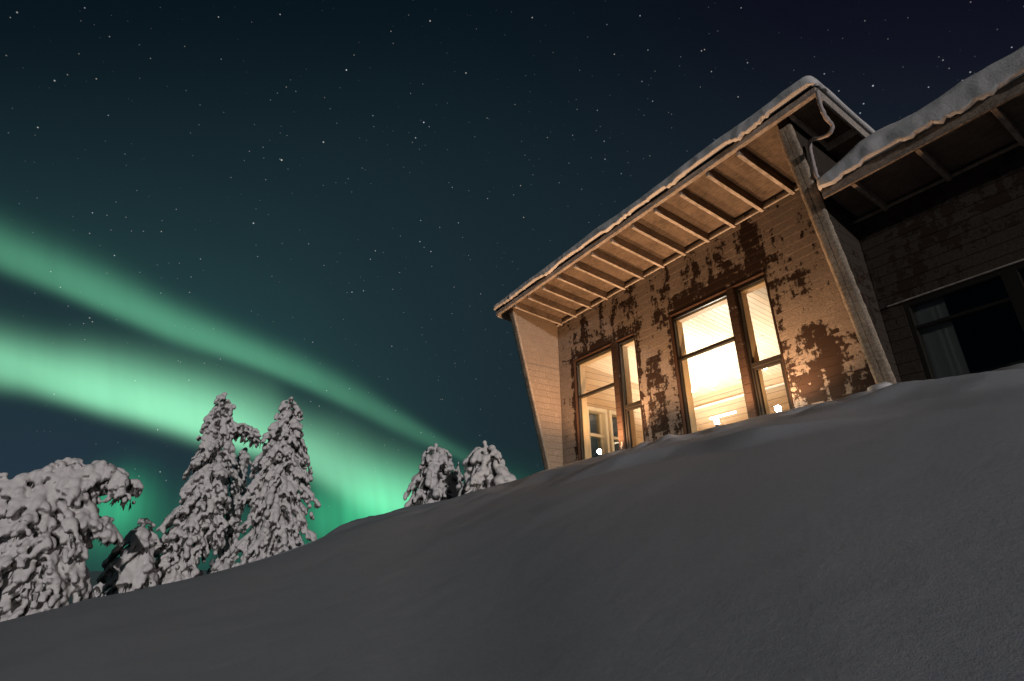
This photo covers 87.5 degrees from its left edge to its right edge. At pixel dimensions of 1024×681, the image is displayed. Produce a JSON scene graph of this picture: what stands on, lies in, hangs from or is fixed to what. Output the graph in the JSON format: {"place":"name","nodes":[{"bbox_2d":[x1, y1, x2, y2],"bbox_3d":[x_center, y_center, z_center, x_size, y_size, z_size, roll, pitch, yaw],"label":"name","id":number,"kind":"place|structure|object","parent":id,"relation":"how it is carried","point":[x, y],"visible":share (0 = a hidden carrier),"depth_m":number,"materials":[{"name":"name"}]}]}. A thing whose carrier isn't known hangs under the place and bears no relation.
{"place":"outdoors","nodes":[
{"label":"outdoors","id":0,"kind":"place"},
{"bbox_2d":[0,363,1023,680],"bbox_3d":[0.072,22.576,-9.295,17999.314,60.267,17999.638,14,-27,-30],"label":"ground","id":1,"kind":"structure","parent":0,"point":[872,535],"depth_m":3.14,"materials":[{"name":"white snow"}]},
{"bbox_2d":[0,457,143,621],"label":"spruce tree","id":2,"kind":"object","parent":1,"relation":"on","point":[53,523],"visible":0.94,"depth_m":13.83,"materials":[{"name":"white plant"}]},
{"bbox_2d":[93,582,104,597],"bbox_3d":[-20.078,12.934,25.774,1.456,3.307,1.452,14,-27,-30],"label":"fir tree","id":3,"kind":"object","parent":1,"relation":"on","point":[98,587],"visible":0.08,"depth_m":25.92,"materials":[{"name":"white wood"}]},
{"bbox_2d":[96,518,162,596],"bbox_3d":[-11.945,7.518,17.196,2.258,3.428,1.920,14,-27,-30],"label":"spruce tree","id":4,"kind":"object","parent":1,"relation":"on","point":[132,566],"visible":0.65,"depth_m":16.86,"materials":[{"name":"white plant"}]},
{"bbox_2d":[153,392,260,584],"bbox_3d":[-11.175,5.697,19.400,2.296,7.973,2.643,-9,-24,19],"label":"spruce tree","id":5,"kind":"object","parent":1,"relation":"on","point":[196,518],"visible":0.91,"depth_m":19.06,"materials":[{"name":"white plant"}]},
{"bbox_2d":[206,558,213,573],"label":"fir tree","id":6,"kind":"object","parent":1,"relation":"on","point":[210,565],"visible":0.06,"depth_m":32.65,"materials":[{"name":"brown wood"}]},
{"bbox_2d":[211,447,251,572],"bbox_3d":[-10.916,6.938,20.793,1.050,5.638,1.027,-1,-23,2],"label":"snow-covered tree","id":7,"kind":"object","parent":1,"relation":"on","point":[227,551],"visible":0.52,"depth_m":20.71,"materials":[{"name":"snow"}]},
{"bbox_2d":[230,397,320,566],"bbox_3d":[-8.500,5.868,19.528,2.904,7.830,2.776,14,-27,-30],"label":"spruce tree","id":8,"kind":"object","parent":1,"relation":"on","point":[272,497],"visible":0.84,"depth_m":19.15,"materials":[{"name":"white plant"}]},
{"bbox_2d":[403,443,457,506],"bbox_3d":[-2.548,5.137,17.464,2.091,3.595,2.188,14,-27,-30],"label":"spruce tree","id":9,"kind":"object","parent":1,"relation":"on","point":[434,478],"visible":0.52,"depth_m":17.28,"materials":[{"name":"white plant"}]},
{"bbox_2d":[455,462,462,484],"bbox_3d":[-3.827,12.312,37.934,3.056,7.387,2.849,-2,-23,3],"label":"fir tree","id":10,"kind":"object","parent":1,"relation":"on","point":[460,475],"visible":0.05,"depth_m":38.95,"materials":[{"name":"white wood"}]},
{"bbox_2d":[456,440,516,496],"bbox_3d":[-0.533,4.377,14.860,1.967,3.220,2.091,-12,-25,25],"label":"spruce tree","id":11,"kind":"object","parent":1,"relation":"on","point":[487,468],"visible":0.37,"depth_m":14.81,"materials":[{"name":"white plant"}]},
{"bbox_2d":[714,419,718,425],"bbox_3d":[3.531,1.483,9.188,0.092,0.284,0.092,14,-27,-30],"label":"uplight","id":12,"kind":"object","parent":1,"relation":"on","point":[716,421],"visible":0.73,"depth_m":9.19,"materials":[{"name":"metal"}]},
{"bbox_2d":[496,86,1003,469],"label":"lodge","id":13,"kind":"structure","parent":1,"relation":"on","point":[727,265],"depth_m":10.73,"materials":[{"name":"brown wood"}]},
{"bbox_2d":[587,406,609,457],"bbox_3d":[2.212,2.681,14.107,0.740,1.810,0.260,14,-27,-30],"label":"window frame","id":14,"kind":"structure","parent":13,"relation":"in","point":[603,436],"depth_m":14.28,"materials":[{"name":"white paint"}]},
{"bbox_2d":[573,332,645,460],"bbox_3d":[2.336,1.553,12.613,0.322,2.937,2.204,14,-27,-30],"label":"window","id":15,"kind":"structure","parent":13,"relation":"in","point":[625,406],"depth_m":12.61,"materials":[{"name":"brown wood"}]},
{"bbox_2d":[608,410,618,451],"bbox_3d":[2.900,2.849,14.521,0.740,1.810,0.260,14,-27,-30],"label":"window frame","id":16,"kind":"structure","parent":13,"relation":"in","point":[611,413],"depth_m":14.45,"materials":[{"name":"white paint"}]},
{"bbox_2d":[710,411,735,419],"bbox_3d":[5.612,1.993,14.244,0.059,0.059,0.800,14,-27,-30],"label":"tube light","id":17,"kind":"object","parent":13,"relation":"attached to","point":[725,414],"visible":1,"depth_m":14.21,"materials":[{"name":"beige"}]},
{"bbox_2d":[668,271,794,434],"bbox_3d":[4.108,0.489,10.099,0.322,2.937,2.264,14,-27,-30],"label":"window","id":18,"kind":"structure","parent":13,"relation":"in","point":[750,366],"depth_m":10.07,"materials":[{"name":"brown wood"}]},
{"bbox_2d":[775,405,780,411],"bbox_3d":[4.147,1.147,8.301,0.092,0.284,0.092,14,-27,-30],"label":"uplight","id":19,"kind":"object","parent":1,"relation":"on","point":[777,408],"visible":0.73,"depth_m":8.30,"materials":[{"name":"metal"}]},
{"bbox_2d":[867,382,891,390],"bbox_3d":[4.915,0.645,7.148,0.260,0.151,0.334,14,-27,-30],"label":"snow mound","id":20,"kind":"object","parent":1,"relation":"on","point":[875,387],"visible":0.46,"depth_m":7.07,"materials":[{"name":"white snow"}]},
{"bbox_2d":[821,75,1023,381],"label":"lodge wing","id":21,"kind":"structure","parent":1,"relation":"on","point":[937,210],"depth_m":7.21,"materials":[{"name":"brown wood"}]},
{"bbox_2d":[817,46,1023,190],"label":"roof snow","id":22,"kind":"structure","parent":21,"relation":"on","point":[961,97],"depth_m":6.55,"materials":[{"name":"white snow"}]},
{"bbox_2d":[912,298,969,378],"bbox_3d":[5.722,0.117,7.115,0.006,1.400,0.400,14,-27,-30],"label":"curtain","id":23,"kind":"object","parent":21,"relation":"hanging from","point":[945,354],"visible":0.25,"depth_m":7.14,"materials":[{"name":"fabric"}]},
{"bbox_2d":[902,262,1023,379],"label":"window","id":24,"kind":"structure","parent":21,"relation":"in","point":[1012,279],"depth_m":6.87,"materials":[{"name":"brown wood"}]},
{"bbox_2d":[0,0,1023,570],"label":"sky","id":25,"kind":"structure","parent":0,"point":[329,206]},
{"bbox_2d":[493,76,874,310],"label":"roof snow","id":26,"kind":"structure","parent":0,"point":[762,114],"depth_m":9.24,"materials":[{"name":"white snow"}]}
]}

